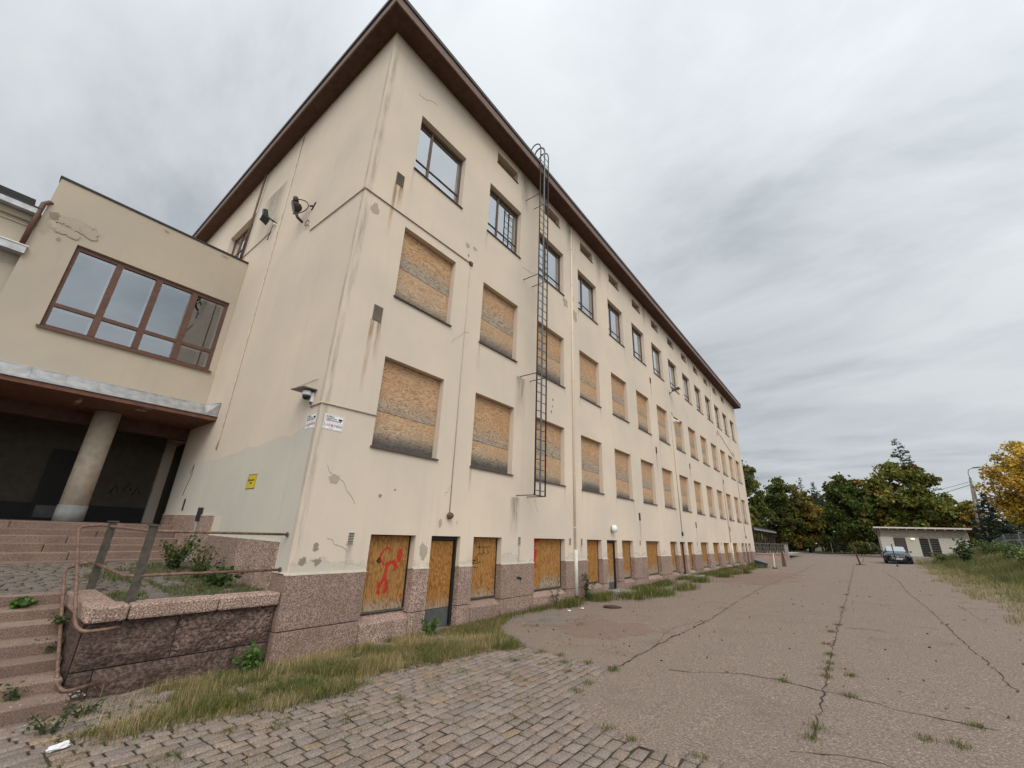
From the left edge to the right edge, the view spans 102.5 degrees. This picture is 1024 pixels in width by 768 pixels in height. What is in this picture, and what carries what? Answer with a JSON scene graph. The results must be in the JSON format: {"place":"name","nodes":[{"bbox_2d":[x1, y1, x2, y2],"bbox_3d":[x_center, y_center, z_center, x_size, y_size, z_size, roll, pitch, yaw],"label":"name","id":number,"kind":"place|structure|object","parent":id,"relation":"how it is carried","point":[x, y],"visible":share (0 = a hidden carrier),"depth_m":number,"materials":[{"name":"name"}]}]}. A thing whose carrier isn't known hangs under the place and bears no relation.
{"place":"outdoors","nodes":[
{"label":"outdoors","id":0,"kind":"place"},
{"bbox_2d":[0,561,223,598],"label":"terrace","id":1,"kind":"structure","parent":0,"point":[73,579],"depth_m":7.07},
{"bbox_2d":[0,520,181,564],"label":"staircase","id":2,"kind":"structure","parent":1,"relation":"on","point":[27,541],"depth_m":9.18,"materials":[{"name":"stone"}]},
{"bbox_2d":[0,560,261,601],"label":"terrace paving","id":3,"kind":"structure","parent":0,"point":[10,585],"depth_m":7.11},
{"bbox_2d":[158,535,202,568],"bbox_3d":[-7.191,3.604,8.836,0.817,0.722,0.809,8,-21,-16],"label":"shrub","id":4,"kind":"object","parent":3,"relation":"on","point":[177,555],"visible":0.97,"depth_m":8.75,"materials":[{"name":"green plant"}]},
{"bbox_2d":[178,543,224,578],"bbox_3d":[-6.198,3.551,8.233,0.649,0.672,0.670,-3,-21,15],"label":"shrub","id":5,"kind":"object","parent":3,"relation":"on","point":[198,565],"visible":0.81,"depth_m":8.15,"materials":[{"name":"green plant"}]},
{"bbox_2d":[195,564,248,586],"bbox_3d":[-5.344,3.498,7.533,0.963,0.419,0.621,-13,-25,36],"label":"shrub","id":6,"kind":"object","parent":3,"relation":"on","point":[220,579],"visible":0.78,"depth_m":7.38,"materials":[{"name":"green plant"}]},
{"bbox_2d":[79,560,264,600],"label":"grass","id":7,"kind":"structure","parent":0,"point":[200,590],"depth_m":7.26,"materials":[{"name":"green plant"}]},
{"bbox_2d":[0,626,738,767],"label":"cobbled paving","id":8,"kind":"structure","parent":0,"point":[118,754],"depth_m":4.16,"materials":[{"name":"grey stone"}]},
{"bbox_2d":[26,704,78,735],"bbox_3d":[-4.644,3.402,4.132,0.386,0.207,0.336,19,-26,-39],"label":"weed","id":9,"kind":"object","parent":8,"relation":"on","point":[56,725],"visible":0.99,"depth_m":4.13,"materials":[{"name":"green plant"}]},
{"bbox_2d":[45,740,70,752],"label":"litter","id":10,"kind":"object","parent":8,"relation":"on","point":[59,746],"visible":1,"depth_m":3.75,"materials":[{"name":"paper"}]},
{"bbox_2d":[1,690,159,753],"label":"stone chippings","id":11,"kind":"object","parent":8,"relation":"on","point":[78,691],"visible":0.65,"depth_m":4.52,"materials":[{"name":"grey stone"}]},
{"bbox_2d":[64,696,106,718],"bbox_3d":[-4.723,3.597,4.551,0.456,0.201,0.351,-13,-25,36],"label":"weed","id":12,"kind":"object","parent":8,"relation":"on","point":[87,709],"visible":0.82,"depth_m":4.58,"materials":[{"name":"green plant"}]},
{"bbox_2d":[28,614,526,749],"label":"grass","id":13,"kind":"structure","parent":8,"relation":"on","point":[450,654],"depth_m":5.55,"materials":[{"name":"green plant"}]},
{"bbox_2d":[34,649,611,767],"bbox_3d":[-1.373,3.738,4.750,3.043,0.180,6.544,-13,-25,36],"label":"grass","id":14,"kind":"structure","parent":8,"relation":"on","point":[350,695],"depth_m":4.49,"materials":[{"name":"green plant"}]},
{"bbox_2d":[419,615,438,636],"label":"weed","id":15,"kind":"object","parent":8,"relation":"on","point":[432,627],"visible":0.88,"depth_m":8.48,"materials":[{"name":"green plant"}]},
{"bbox_2d":[0,0,1023,544],"label":"sky","id":16,"kind":"structure","parent":0,"point":[824,198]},
{"bbox_2d":[65,547,1023,601],"bbox_3d":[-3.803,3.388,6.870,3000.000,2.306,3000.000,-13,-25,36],"label":"ground","id":17,"kind":"structure","parent":0,"point":[818,550],"depth_m":31.26,"materials":[{"name":"green plant"}]},
{"bbox_2d":[0,590,77,731],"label":"staircase","id":18,"kind":"structure","parent":17,"relation":"on","point":[22,656],"depth_m":5.01,"materials":[{"name":"stone"}]},
{"bbox_2d":[0,680,28,701],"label":"weed","id":19,"kind":"object","parent":18,"relation":"on","point":[14,696],"visible":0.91,"depth_m":4.51,"materials":[{"name":"green plant"}]},
{"bbox_2d":[9,596,38,608],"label":"weed","id":20,"kind":"object","parent":18,"relation":"on","point":[25,601],"visible":1,"depth_m":5.71,"materials":[{"name":"green plant"}]},
{"bbox_2d":[55,521,288,692],"bbox_3d":[-5.466,3.253,6.645,2.620,1.882,2.425,-13,-25,36],"label":"handrail","id":21,"kind":"object","parent":18,"relation":"on","point":[152,531],"visible":0.98,"depth_m":5.88,"materials":[{"name":"brown metal"}]},
{"bbox_2d":[60,589,279,701],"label":"retaining wall","id":22,"kind":"structure","parent":17,"relation":"on","point":[148,641],"depth_m":5.62,"materials":[{"name":"stone"}]},
{"bbox_2d":[141,0,756,663],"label":"school building","id":23,"kind":"structure","parent":17,"relation":"on","point":[365,294],"depth_m":11.79,"materials":[{"name":"paint"}]},
{"bbox_2d":[0,175,248,522],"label":"entrance wing","id":24,"kind":"structure","parent":23,"relation":"attached to","point":[109,307],"depth_m":11.69,"materials":[{"name":"beige paint"}]},
{"bbox_2d":[25,449,78,519],"bbox_3d":[-13.242,2.998,12.225,0.090,1.970,1.100,-13,-25,36],"label":"door","id":25,"kind":"structure","parent":24,"relation":"in","point":[51,487],"depth_m":11.99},
{"bbox_2d":[35,245,228,372],"bbox_3d":[-10.707,-2.050,12.067,0.300,2.500,3.770,-13,-25,36],"label":"window","id":26,"kind":"structure","parent":24,"relation":"in","point":[95,319],"depth_m":11.90,"materials":[{"name":"brown paint"}]},
{"bbox_2d":[152,444,185,522],"bbox_3d":[-10.911,3.187,13.303,2.100,2.520,0.040,-13,-25,36],"label":"door","id":27,"kind":"structure","parent":24,"relation":"in","point":[170,479],"depth_m":13.59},
{"bbox_2d":[231,224,252,258],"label":"window","id":28,"kind":"structure","parent":23,"relation":"in","point":[238,245],"depth_m":16.95,"materials":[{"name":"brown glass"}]},
{"bbox_2d":[239,174,267,258],"bbox_3d":[-9.872,-6.399,15.693,0.081,4.200,0.070,-13,-25,36],"label":"mast pipe","id":29,"kind":"object","parent":23,"relation":"attached to","point":[252,219],"visible":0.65,"depth_m":15.66,"materials":[{"name":"grey metal"}]},
{"bbox_2d":[215,136,304,449],"bbox_3d":[-7.633,-3.575,12.807,0.095,11.302,0.040,-13,-25,36],"label":"conduit","id":30,"kind":"object","parent":23,"relation":"attached to","point":[258,300],"visible":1,"depth_m":12.37,"materials":[{"name":"beige metal"}]},
{"bbox_2d":[260,208,276,239],"bbox_3d":[-8.217,-5.311,13.706,0.606,1.098,0.462,-13,-25,36],"label":"floodlight","id":31,"kind":"object","parent":23,"relation":"attached to","point":[264,217],"visible":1,"depth_m":13.69,"materials":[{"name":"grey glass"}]},
{"bbox_2d":[291,196,315,226],"bbox_3d":[-6.011,-4.930,11.764,0.799,1.093,0.350,2,-20,1],"label":"wall lamp","id":32,"kind":"object","parent":23,"relation":"attached to","point":[296,206],"visible":1,"depth_m":11.76,"materials":[{"name":"metal"}]},
{"bbox_2d":[291,379,317,404],"bbox_3d":[-4.205,0.153,8.291,0.569,0.551,0.279,-13,-25,36],"label":"dome camera","id":33,"kind":"object","parent":23,"relation":"attached to","point":[308,394],"visible":1,"depth_m":8.19,"materials":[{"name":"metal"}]},
{"bbox_2d":[304,412,317,429],"bbox_3d":[-3.930,0.727,8.020,0.410,0.300,0.006,-13,-25,36],"label":"camera sign","id":34,"kind":"object","parent":23,"relation":"attached to","point":[310,421],"visible":1,"depth_m":8.01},
{"bbox_2d":[322,413,344,431],"bbox_3d":[-3.501,0.763,8.074,0.006,0.300,0.410,-13,-25,36],"label":"camera sign","id":35,"kind":"object","parent":23,"relation":"attached to","point":[333,422],"visible":1,"depth_m":8.07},
{"bbox_2d":[360,534,410,614],"bbox_3d":[-2.653,3.912,8.549,0.080,1.460,1.140,-13,-25,36],"label":"boarded window","id":36,"kind":"structure","parent":23,"relation":"in","point":[393,599],"depth_m":8.55,"materials":[{"name":"brown wood"}]},
{"bbox_2d":[309,187,469,262],"bbox_3d":[-3.413,-3.925,11.874,2.692,0.084,3.653,-13,-25,36],"label":"conduit","id":37,"kind":"object","parent":23,"relation":"attached to","point":[392,207],"visible":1,"depth_m":10.64,"materials":[{"name":"beige metal"}]},
{"bbox_2d":[370,360,438,460],"bbox_3d":[-2.417,0.623,9.700,0.250,2.095,1.887,-13,-25,36],"label":"boarded window","id":38,"kind":"structure","parent":23,"relation":"in","point":[407,403],"depth_m":9.72,"materials":[{"name":"brown wood"}]},
{"bbox_2d":[393,232,451,326],"bbox_3d":[-2.281,-2.793,10.933,0.250,2.086,1.887,-13,-25,36],"label":"boarded window","id":39,"kind":"structure","parent":23,"relation":"in","point":[423,280],"depth_m":10.97,"materials":[{"name":"brown wood"}]},
{"bbox_2d":[414,122,462,208],"bbox_3d":[-2.169,-6.556,12.324,0.335,2.042,1.877,-13,-25,36],"label":"window","id":40,"kind":"structure","parent":23,"relation":"in","point":[459,166],"depth_m":12.39,"materials":[{"name":"brown wood"}]},
{"bbox_2d":[423,536,456,628],"bbox_3d":[-1.727,4.583,9.562,0.120,1.963,0.931,-13,-25,36],"label":"boarded door","id":41,"kind":"structure","parent":23,"relation":"in","point":[439,597],"depth_m":9.62,"materials":[{"name":"brown wood"}]},
{"bbox_2d":[449,265,470,511],"bbox_3d":[-1.381,-0.249,11.196,0.022,7.220,0.042,-13,-25,36],"label":"conduit","id":42,"kind":"object","parent":23,"relation":"attached to","point":[459,390],"visible":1,"depth_m":11.01,"materials":[{"name":"beige metal"}]},
{"bbox_2d":[470,537,496,599],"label":"boarded window","id":43,"kind":"structure","parent":23,"relation":"in","point":[484,574],"depth_m":10.80,"materials":[{"name":"brown wood"}]},
{"bbox_2d":[470,396,513,475],"bbox_3d":[-0.573,1.488,11.895,0.250,2.095,1.837,-13,-25,36],"label":"boarded window","id":44,"kind":"structure","parent":23,"relation":"in","point":[490,439],"depth_m":11.96,"materials":[{"name":"brown wood"}]},
{"bbox_2d":[479,286,517,361],"bbox_3d":[-0.437,-1.927,13.128,0.250,2.086,1.837,-13,-25,36],"label":"boarded window","id":45,"kind":"structure","parent":23,"relation":"in","point":[496,328],"depth_m":13.20,"materials":[{"name":"brown wood"}]},
{"bbox_2d":[487,188,520,258],"bbox_3d":[-0.325,-5.690,14.518,0.335,2.042,1.827,-13,-25,36],"label":"window","id":46,"kind":"structure","parent":23,"relation":"in","point":[514,244],"depth_m":14.65,"materials":[{"name":"brown wood"}]},
{"bbox_2d":[516,143,548,496],"bbox_3d":[0.823,-3.154,14.473,0.694,13.778,0.586,-13,-25,36],"label":"roof ladder","id":47,"kind":"object","parent":23,"relation":"attached to","point":[542,326],"visible":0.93,"depth_m":13.76,"materials":[{"name":"metal"}]},
{"bbox_2d":[534,538,560,590],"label":"boarded window","id":48,"kind":"structure","parent":23,"relation":"in","point":[547,571],"depth_m":13.03,"materials":[{"name":"brown wood"}]},
{"bbox_2d":[536,420,565,486],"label":"boarded window","id":49,"kind":"structure","parent":23,"relation":"in","point":[552,432],"depth_m":14.25,"materials":[{"name":"brown wood"}]},
{"bbox_2d":[539,237,564,295],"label":"window","id":50,"kind":"structure","parent":23,"relation":"in","point":[556,258],"depth_m":17.20,"materials":[{"name":"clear glass"}]},
{"bbox_2d":[538,325,565,387],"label":"boarded window","id":51,"kind":"structure","parent":23,"relation":"in","point":[553,343],"depth_m":15.52,"materials":[{"name":"brown wood"}]},
{"bbox_2d":[570,226,577,598],"bbox_3d":[2.407,0.011,16.110,0.152,15.250,0.156,-13,-25,36],"label":"downpipe","id":52,"kind":"object","parent":23,"relation":"attached to","point":[574,502],"visible":0.88,"depth_m":15.46,"materials":[{"name":"metal"}]},
{"bbox_2d":[578,274,597,324],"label":"window","id":53,"kind":"structure","parent":23,"relation":"in","point":[585,291],"depth_m":19.11,"materials":[{"name":"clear glass"}]},
{"bbox_2d":[579,353,601,407],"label":"boarded window","id":54,"kind":"structure","parent":23,"relation":"in","point":[587,367],"depth_m":17.66,"materials":[{"name":"brown wood"}]},
{"bbox_2d":[581,437,604,494],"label":"boarded window","id":55,"kind":"structure","parent":23,"relation":"in","point":[589,449],"depth_m":16.42,"materials":[{"name":"brown wood"}]},
{"bbox_2d":[587,540,599,582],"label":"boarded window","id":56,"kind":"structure","parent":23,"relation":"in","point":[592,545],"depth_m":15.26,"materials":[{"name":"brown wood"}]},
{"bbox_2d":[607,540,616,589],"bbox_3d":[3.822,7.188,16.166,0.120,1.963,0.931,-13,-25,36],"label":"boarded door","id":57,"kind":"structure","parent":23,"relation":"in","point":[610,543],"depth_m":16.34,"materials":[{"name":"brown wood"}]},
{"bbox_2d":[608,304,624,347],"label":"window","id":58,"kind":"structure","parent":23,"relation":"in","point":[613,316],"depth_m":21.36,"materials":[{"name":"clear glass"}]},
{"bbox_2d":[611,375,629,422],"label":"boarded window","id":59,"kind":"structure","parent":23,"relation":"in","point":[617,386],"depth_m":19.89,"materials":[{"name":"brown wood"}]},
{"bbox_2d":[614,450,634,500],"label":"boarded window","id":60,"kind":"structure","parent":23,"relation":"in","point":[621,463],"depth_m":18.64,"materials":[{"name":"brown wood"}]},
{"bbox_2d":[622,540,631,577],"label":"boarded window","id":61,"kind":"structure","parent":23,"relation":"in","point":[625,544],"depth_m":17.51,"materials":[{"name":"brown wood"}]},
{"bbox_2d":[632,327,646,365],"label":"window","id":62,"kind":"structure","parent":23,"relation":"in","point":[636,337],"depth_m":23.58,"materials":[{"name":"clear glass"}]},
{"bbox_2d":[636,393,651,434],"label":"boarded window","id":63,"kind":"structure","parent":23,"relation":"in","point":[641,402],"depth_m":22.11,"materials":[{"name":"brown wood"}]},
{"bbox_2d":[641,461,656,504],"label":"boarded window","id":64,"kind":"structure","parent":23,"relation":"in","point":[645,467],"depth_m":20.87,"materials":[{"name":"brown wood"}]},
{"bbox_2d":[646,541,658,574],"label":"boarded window","id":65,"kind":"structure","parent":23,"relation":"in","point":[651,546],"depth_m":19.69,"materials":[{"name":"brown wood"}]},
{"bbox_2d":[651,345,663,380],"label":"window","id":66,"kind":"structure","parent":23,"relation":"in","point":[655,355],"depth_m":25.83,"materials":[{"name":"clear glass"}]},
{"bbox_2d":[657,407,669,444],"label":"boarded window","id":67,"kind":"structure","parent":23,"relation":"in","point":[660,414],"depth_m":24.33,"materials":[{"name":"brown wood"}]},
{"bbox_2d":[662,469,675,508],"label":"boarded window","id":68,"kind":"structure","parent":23,"relation":"in","point":[666,474],"depth_m":23.10,"materials":[{"name":"brown wood"}]},
{"bbox_2d":[674,422,685,453],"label":"boarded window","id":69,"kind":"structure","parent":23,"relation":"in","point":[676,425],"depth_m":26.56,"materials":[{"name":"brown wood"}]},
{"bbox_2d":[679,476,689,511],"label":"boarded window","id":70,"kind":"structure","parent":23,"relation":"in","point":[682,480],"depth_m":25.33,"materials":[{"name":"brown wood"}]},
{"bbox_2d":[694,482,704,514],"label":"boarded window","id":71,"kind":"structure","parent":23,"relation":"in","point":[696,485],"depth_m":27.54,"materials":[{"name":"brown wood"}]},
{"bbox_2d":[709,381,734,565],"bbox_3d":[17.121,6.807,33.650,0.129,15.020,0.134,13,-22,-27],"label":"downpipe","id":72,"kind":"object","parent":23,"relation":"attached to","point":[722,480],"visible":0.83,"depth_m":33.22,"materials":[{"name":"metal"}]},
{"bbox_2d":[741,460,776,526],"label":"maple tree","id":73,"kind":"object","parent":17,"relation":"on","point":[757,505],"visible":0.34,"depth_m":70.10,"materials":[{"name":"green plant"}]},
{"bbox_2d":[756,542,800,560],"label":"terrace wall","id":74,"kind":"structure","parent":17,"relation":"on","point":[767,556],"depth_m":42.73,"materials":[{"name":"concrete"}]},
{"bbox_2d":[751,526,776,552],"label":"shelter","id":75,"kind":"object","parent":74,"relation":"on","point":[757,530],"visible":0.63,"depth_m":46.84,"materials":[{"name":"metal"}]},
{"bbox_2d":[754,543,784,552],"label":"railing","id":76,"kind":"object","parent":74,"relation":"on","point":[778,547],"visible":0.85,"depth_m":42.53,"materials":[{"name":"grey metal"}]},
{"bbox_2d":[758,476,810,551],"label":"maple tree","id":77,"kind":"object","parent":17,"relation":"on","point":[785,508],"visible":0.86,"depth_m":73.17,"materials":[{"name":"green plant"}]},
{"bbox_2d":[767,532,816,551],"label":"bush","id":78,"kind":"object","parent":17,"relation":"on","point":[805,541],"visible":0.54,"depth_m":72.03,"materials":[{"name":"green plant"}]},
{"bbox_2d":[795,490,825,552],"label":"maple tree","id":79,"kind":"object","parent":17,"relation":"on","point":[815,526],"visible":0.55,"depth_m":73.86,"materials":[{"name":"green plant"}]},
{"bbox_2d":[815,504,836,552],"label":"maple tree","id":80,"kind":"object","parent":17,"relation":"on","point":[828,528],"visible":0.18,"depth_m":76.36,"materials":[{"name":"green plant"}]},
{"bbox_2d":[819,531,867,553],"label":"bush","id":81,"kind":"object","parent":17,"relation":"on","point":[838,540],"visible":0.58,"depth_m":67.75,"materials":[{"name":"green plant"}]},
{"bbox_2d":[819,471,877,548],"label":"maple tree","id":82,"kind":"object","parent":17,"relation":"on","point":[851,498],"visible":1,"depth_m":63.46,"materials":[{"name":"green plant"}]},
{"bbox_2d":[846,540,879,555],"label":"bush","id":83,"kind":"object","parent":17,"relation":"on","point":[863,548],"visible":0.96,"depth_m":55.97,"materials":[{"name":"green plant"}]},
{"bbox_2d":[756,490,1023,551],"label":"wood","id":84,"kind":"object","parent":17,"relation":"on","point":[990,534],"visible":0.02,"depth_m":88.13,"materials":[{"name":"green plant"}]},
{"bbox_2d":[860,459,962,527],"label":"maple tree","id":85,"kind":"object","parent":17,"relation":"on","point":[916,503],"visible":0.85,"depth_m":61.86,"materials":[{"name":"green plant"}]},
{"bbox_2d":[890,438,943,492],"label":"pine tree","id":86,"kind":"object","parent":17,"relation":"on","point":[893,441],"visible":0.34,"depth_m":82.99,"materials":[{"name":"green plant"}]},
{"bbox_2d":[936,492,982,541],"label":"maple tree","id":87,"kind":"object","parent":17,"relation":"on","point":[954,502],"visible":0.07,"depth_m":61.96,"materials":[{"name":"green plant"}]},
{"bbox_2d":[950,537,974,562],"bbox_3d":[32.462,11.997,29.576,1.306,2.003,1.421,-2,-20,11],"label":"shrub","id":88,"kind":"object","parent":17,"relation":"on","point":[965,553],"visible":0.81,"depth_m":29.45,"materials":[{"name":"green plant"}]},
{"bbox_2d":[952,504,992,545],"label":"tree","id":89,"kind":"object","parent":17,"relation":"on","point":[965,516],"visible":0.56,"depth_m":57.61,"materials":[{"name":"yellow plant"}]},
{"bbox_2d":[968,537,1016,554],"bbox_3d":[35.687,12.058,30.415,2.525,1.232,2.873,4,-20,-4],"label":"shrub","id":90,"kind":"object","parent":17,"relation":"on","point":[984,545],"visible":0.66,"depth_m":30.52,"materials":[{"name":"green plant"}]},
{"bbox_2d":[970,491,1023,546],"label":"spruce tree","id":91,"kind":"object","parent":17,"relation":"on","point":[999,528],"visible":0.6,"depth_m":44.91,"materials":[{"name":"green plant"}]},
{"bbox_2d":[972,441,1023,526],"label":"linden tree","id":92,"kind":"object","parent":17,"relation":"on","point":[1011,501],"visible":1,"depth_m":32.14,"materials":[{"name":"yellow plant"}]},
{"bbox_2d":[987,539,1023,557],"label":"shrub","id":93,"kind":"object","parent":17,"relation":"on","point":[1008,548],"visible":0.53,"depth_m":24.75,"materials":[{"name":"green plant"}]},
{"bbox_2d":[68,553,1023,767],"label":"asphalt yard","id":94,"kind":"structure","parent":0,"point":[720,715],"depth_m":6.43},
{"bbox_2d":[229,641,265,674],"bbox_3d":[-3.870,4.071,6.081,0.533,0.448,0.333,-4,-21,18],"label":"weed","id":95,"kind":"object","parent":94,"relation":"on","point":[250,659],"visible":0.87,"depth_m":6.06,"materials":[{"name":"green plant"}]},
{"bbox_2d":[518,613,588,625],"bbox_3d":[1.044,5.997,10.501,1.800,0.104,2.600,-13,-25,36],"label":"ground stain","id":96,"kind":"object","parent":94,"relation":"on","point":[549,619],"visible":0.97,"depth_m":10.51,"materials":[{"name":"beige"}]},
{"bbox_2d":[153,594,987,763],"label":"grass","id":97,"kind":"structure","parent":94,"relation":"on","point":[960,746],"depth_m":4.32,"materials":[{"name":"green plant"}]},
{"bbox_2d":[496,564,744,618],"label":"grass","id":98,"kind":"structure","parent":94,"relation":"on","point":[537,608],"depth_m":11.97,"materials":[{"name":"green plant"}]},
{"bbox_2d":[548,561,768,609],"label":"grass","id":99,"kind":"structure","parent":94,"relation":"on","point":[646,591],"depth_m":15.67,"materials":[{"name":"green plant"}]},
{"bbox_2d":[528,565,1023,718],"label":"fallen leaves","id":100,"kind":"object","parent":94,"relation":"on","point":[1008,716],"visible":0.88,"depth_m":8.67,"materials":[{"name":"brown plant"}]},
{"bbox_2d":[614,565,1023,767],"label":"asphalt crack","id":101,"kind":"object","parent":94,"relation":"on","point":[830,663],"visible":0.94,"depth_m":6.59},
{"bbox_2d":[880,546,913,563],"bbox_3d":[34.672,15.398,37.077,2.115,1.429,4.710,-14,-25,37],"label":"parked car","id":102,"kind":"object","parent":94,"relation":"on","point":[902,554],"visible":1,"depth_m":35.69,"materials":[{"name":"paint"}]},
{"bbox_2d":[872,527,971,557],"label":"shed","id":103,"kind":"structure","parent":94,"relation":"on","point":[920,542],"depth_m":47.72,"materials":[{"name":"paint"}]},
{"bbox_2d":[919,539,932,556],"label":"door","id":104,"kind":"structure","parent":103,"relation":"in","point":[926,550],"depth_m":47.47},
{"bbox_2d":[968,467,989,544],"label":"lamp pole","id":105,"kind":"object","parent":94,"relation":"on","point":[974,495],"visible":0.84,"depth_m":54.14,"materials":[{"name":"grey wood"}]},
{"bbox_2d":[913,544,1023,626],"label":"grass","id":106,"kind":"structure","parent":0,"point":[932,565],"depth_m":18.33,"materials":[{"name":"green plant"}]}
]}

